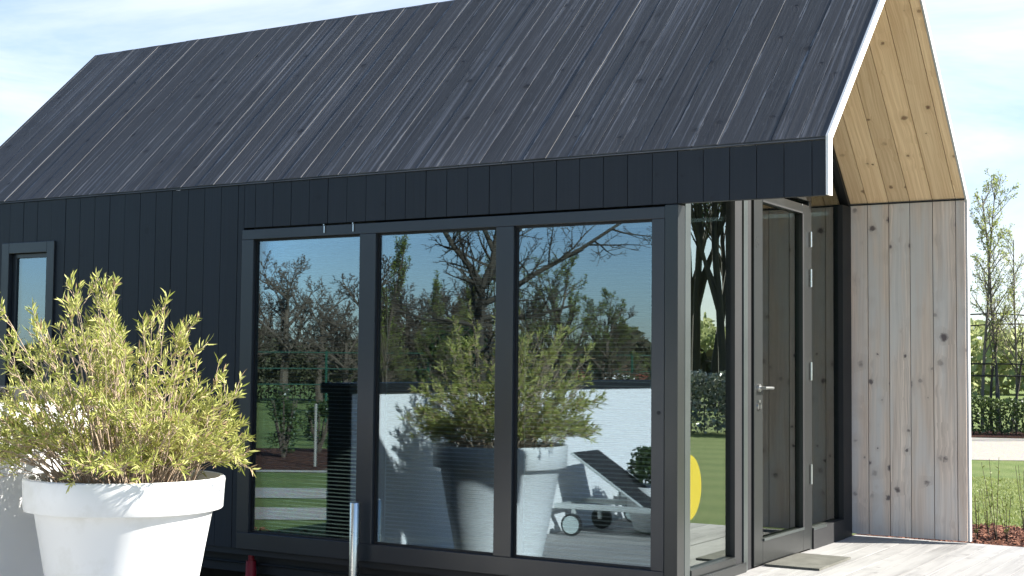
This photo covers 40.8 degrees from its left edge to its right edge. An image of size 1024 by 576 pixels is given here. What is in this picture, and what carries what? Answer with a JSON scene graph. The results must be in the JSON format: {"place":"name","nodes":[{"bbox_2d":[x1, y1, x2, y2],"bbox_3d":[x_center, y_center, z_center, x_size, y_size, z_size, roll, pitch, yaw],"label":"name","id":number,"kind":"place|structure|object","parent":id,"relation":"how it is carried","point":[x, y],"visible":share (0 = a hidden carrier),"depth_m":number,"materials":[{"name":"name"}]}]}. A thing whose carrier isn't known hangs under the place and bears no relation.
{"place":"outdoors","nodes":[
{"label":"outdoors","id":0,"kind":"place"},
{"bbox_2d":[22,468,225,575],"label":"planter","id":1,"kind":"object","parent":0,"point":[146,529],"visible":0.85,"depth_m":7.13,"materials":[{"name":"white plastic"}]},
{"bbox_2d":[0,269,259,492],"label":"potted shrub","id":2,"kind":"object","parent":1,"relation":"on","point":[174,441],"visible":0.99,"depth_m":7.29,"materials":[{"name":"green plant"}]},
{"bbox_2d":[199,567,274,575],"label":"bare soil","id":3,"kind":"structure","parent":0,"point":[204,571],"depth_m":10.76,"materials":[{"name":"black soil"}]},
{"bbox_2d":[245,555,255,575],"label":"jack stand","id":4,"kind":"object","parent":3,"relation":"on","point":[250,570],"visible":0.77,"depth_m":9.74,"materials":[{"name":"red paint"}]},
{"bbox_2d":[0,0,1023,369],"label":"sky","id":5,"kind":"structure","parent":0,"point":[979,44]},
{"bbox_2d":[852,377,1023,534],"bbox_3d":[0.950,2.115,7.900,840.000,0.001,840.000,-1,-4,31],"label":"ground","id":6,"kind":"structure","parent":0,"point":[1007,468],"depth_m":22.55,"materials":[{"name":"green plant"}]},
{"bbox_2d":[0,385,124,575],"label":"garden wall","id":7,"kind":"structure","parent":6,"relation":"on","point":[20,555],"depth_m":8.02,"materials":[{"name":"white paint"}]},
{"bbox_2d":[736,535,1023,575],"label":"deck terrace","id":8,"kind":"structure","parent":6,"relation":"on","point":[878,556],"depth_m":9.41,"materials":[{"name":"grey wood"}]},
{"bbox_2d":[0,0,971,575],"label":"cabin","id":9,"kind":"object","parent":8,"relation":"on","point":[786,178],"visible":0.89,"depth_m":9.99,"materials":[{"name":"black wood"}]},
{"bbox_2d":[0,241,55,385],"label":"window","id":10,"kind":"structure","parent":9,"relation":"in","point":[28,268],"depth_m":10.98,"materials":[{"name":"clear glass"}]},
{"bbox_2d":[289,237,359,537],"bbox_3d":[-1.363,0.672,9.521,0.918,2.039,0.033,-1,-4,31],"label":"venetian blind","id":11,"kind":"object","parent":9,"relation":"hanging from","point":[328,240],"visible":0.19,"depth_m":9.47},
{"bbox_2d":[384,230,495,550],"bbox_3d":[-0.445,0.650,8.966,0.922,2.039,0.033,-1,-4,31],"label":"venetian blind","id":12,"kind":"object","parent":9,"relation":"hanging from","point":[448,234],"visible":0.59,"depth_m":8.98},
{"bbox_2d":[522,222,651,564],"bbox_3d":[0.475,0.628,8.411,0.929,2.039,0.033,-1,-4,31],"label":"venetian blind","id":13,"kind":"object","parent":9,"relation":"hanging from","point":[591,227],"visible":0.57,"depth_m":8.41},
{"bbox_2d":[664,139,851,575],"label":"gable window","id":14,"kind":"structure","parent":9,"relation":"in","point":[707,401],"depth_m":8.68,"materials":[{"name":"metal"}]},
{"bbox_2d":[751,197,812,566],"bbox_3d":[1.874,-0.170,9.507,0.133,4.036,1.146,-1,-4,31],"label":"door","id":15,"kind":"structure","parent":9,"relation":"in","point":[781,234],"depth_m":9.49,"materials":[{"name":"glass"}]},
{"bbox_2d":[764,553,850,570],"bbox_3d":[1.980,1.826,9.199,0.370,0.014,0.655,-1,-4,31],"label":"doormat","id":16,"kind":"object","parent":8,"relation":"on","point":[815,562],"visible":1,"depth_m":9.14,"materials":[{"name":"beige fabric"}]},
{"bbox_2d":[852,525,1023,545],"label":"bark bed","id":17,"kind":"object","parent":6,"relation":"on","point":[1004,538],"depth_m":13.54,"materials":[{"name":"brown wood"}]},
{"bbox_2d":[972,490,979,538],"bbox_3d":[4.425,2.174,13.204,0.132,0.518,0.163,2,-3,-18],"label":"seedling","id":18,"kind":"object","parent":17,"relation":"on","point":[978,519],"visible":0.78,"depth_m":13.17,"materials":[{"name":"green plant"}]},
{"bbox_2d":[978,488,992,534],"bbox_3d":[4.752,2.237,13.776,0.152,0.462,0.087,2,-3,-20],"label":"seedling","id":19,"kind":"object","parent":17,"relation":"on","point":[986,519],"visible":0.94,"depth_m":13.78,"materials":[{"name":"green plant"}]},
{"bbox_2d":[981,461,1000,539],"bbox_3d":[4.635,2.031,13.214,0.155,0.809,0.295,2,-3,-21],"label":"seedling","id":20,"kind":"object","parent":17,"relation":"on","point":[995,531],"visible":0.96,"depth_m":13.26,"materials":[{"name":"green plant"}]},
{"bbox_2d":[994,496,1012,541],"bbox_3d":[4.716,2.204,13.206,0.177,0.464,0.095,-1,-4,31],"label":"seedling","id":21,"kind":"object","parent":17,"relation":"on","point":[1006,529],"visible":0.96,"depth_m":13.19,"materials":[{"name":"green plant"}]},
{"bbox_2d":[1013,465,1023,528],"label":"seedling","id":22,"kind":"object","parent":17,"relation":"on","point":[1022,511],"visible":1,"depth_m":13.36,"materials":[{"name":"green plant"}]},
{"bbox_2d":[970,318,1023,394],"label":"woodland","id":23,"kind":"object","parent":6,"relation":"on","point":[976,351],"visible":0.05,"depth_m":91.66,"materials":[{"name":"green plant"}]},
{"bbox_2d":[971,431,1023,437],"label":"flower bed","id":24,"kind":"object","parent":6,"relation":"on","point":[997,435],"visible":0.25,"depth_m":34.67,"materials":[{"name":"brown soil"}]},
{"bbox_2d":[969,174,1017,431],"bbox_3d":[12.945,0.381,37.291,1.465,6.947,1.210,0,-3,7],"label":"slim tree","id":25,"kind":"object","parent":24,"relation":"on","point":[980,205],"visible":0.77,"depth_m":37.14,"materials":[{"name":"green plant"}]},
{"bbox_2d":[970,313,1023,325],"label":"training frame","id":26,"kind":"object","parent":25,"relation":"attached to","point":[994,324],"visible":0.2,"depth_m":37.02,"materials":[{"name":"brown wood"}]},
{"bbox_2d":[987,311,999,431],"bbox_3d":[12.867,2.187,36.762,0.286,3.286,0.550,-2,-4,42],"label":"young tree","id":27,"kind":"object","parent":24,"relation":"on","point":[993,354],"visible":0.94,"depth_m":36.75,"materials":[{"name":"green plant"}]},
{"bbox_2d":[972,168,1020,429],"bbox_3d":[12.957,0.295,36.847,1.231,7.071,1.491,-1,-4,31],"label":"slim tree","id":28,"kind":"object","parent":24,"relation":"on","point":[983,228],"visible":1,"depth_m":36.88,"materials":[{"name":"green plant"}]},
{"bbox_2d":[970,363,1023,431],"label":"rail fence","id":29,"kind":"object","parent":24,"relation":"on","point":[996,388],"visible":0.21,"depth_m":36.71,"materials":[{"name":"black metal"}]},
{"bbox_2d":[971,393,1023,434],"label":"hedge","id":30,"kind":"object","parent":24,"relation":"on","point":[986,402],"visible":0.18,"depth_m":35.14,"materials":[{"name":"green plant"}]},
{"bbox_2d":[994,223,1023,431],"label":"slim tree","id":31,"kind":"object","parent":24,"relation":"on","point":[1014,318],"visible":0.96,"depth_m":36.73,"materials":[{"name":"green plant"}]},
{"bbox_2d":[1009,320,1023,431],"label":"young tree","id":32,"kind":"object","parent":24,"relation":"on","point":[1020,370],"visible":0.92,"depth_m":36.74,"materials":[{"name":"green plant"}]},
{"bbox_2d":[971,476,1023,527],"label":"grass tufts","id":33,"kind":"object","parent":6,"relation":"on","point":[1018,509],"visible":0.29,"depth_m":17.52,"materials":[{"name":"green plant"}]},
{"bbox_2d":[971,437,1023,460],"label":"path","id":34,"kind":"structure","parent":0,"point":[997,448],"depth_m":28.65,"materials":[{"name":"white concrete"}]},
{"label":"bark bed","id":35,"kind":"structure","parent":0,"visible":0},
{"bbox_2d":[349,502,359,575],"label":"bollard","id":36,"kind":"object","parent":35,"relation":"on","point":[354,540],"visible":1,"depth_m":8.99,"materials":[{"name":"metal"}]},
{"bbox_2d":[888,522,1023,546],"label":"bark chips","id":37,"kind":"object","parent":35,"relation":"on","point":[983,535],"visible":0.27,"depth_m":13.43,"materials":[{"name":"brown wood"}]}
]}

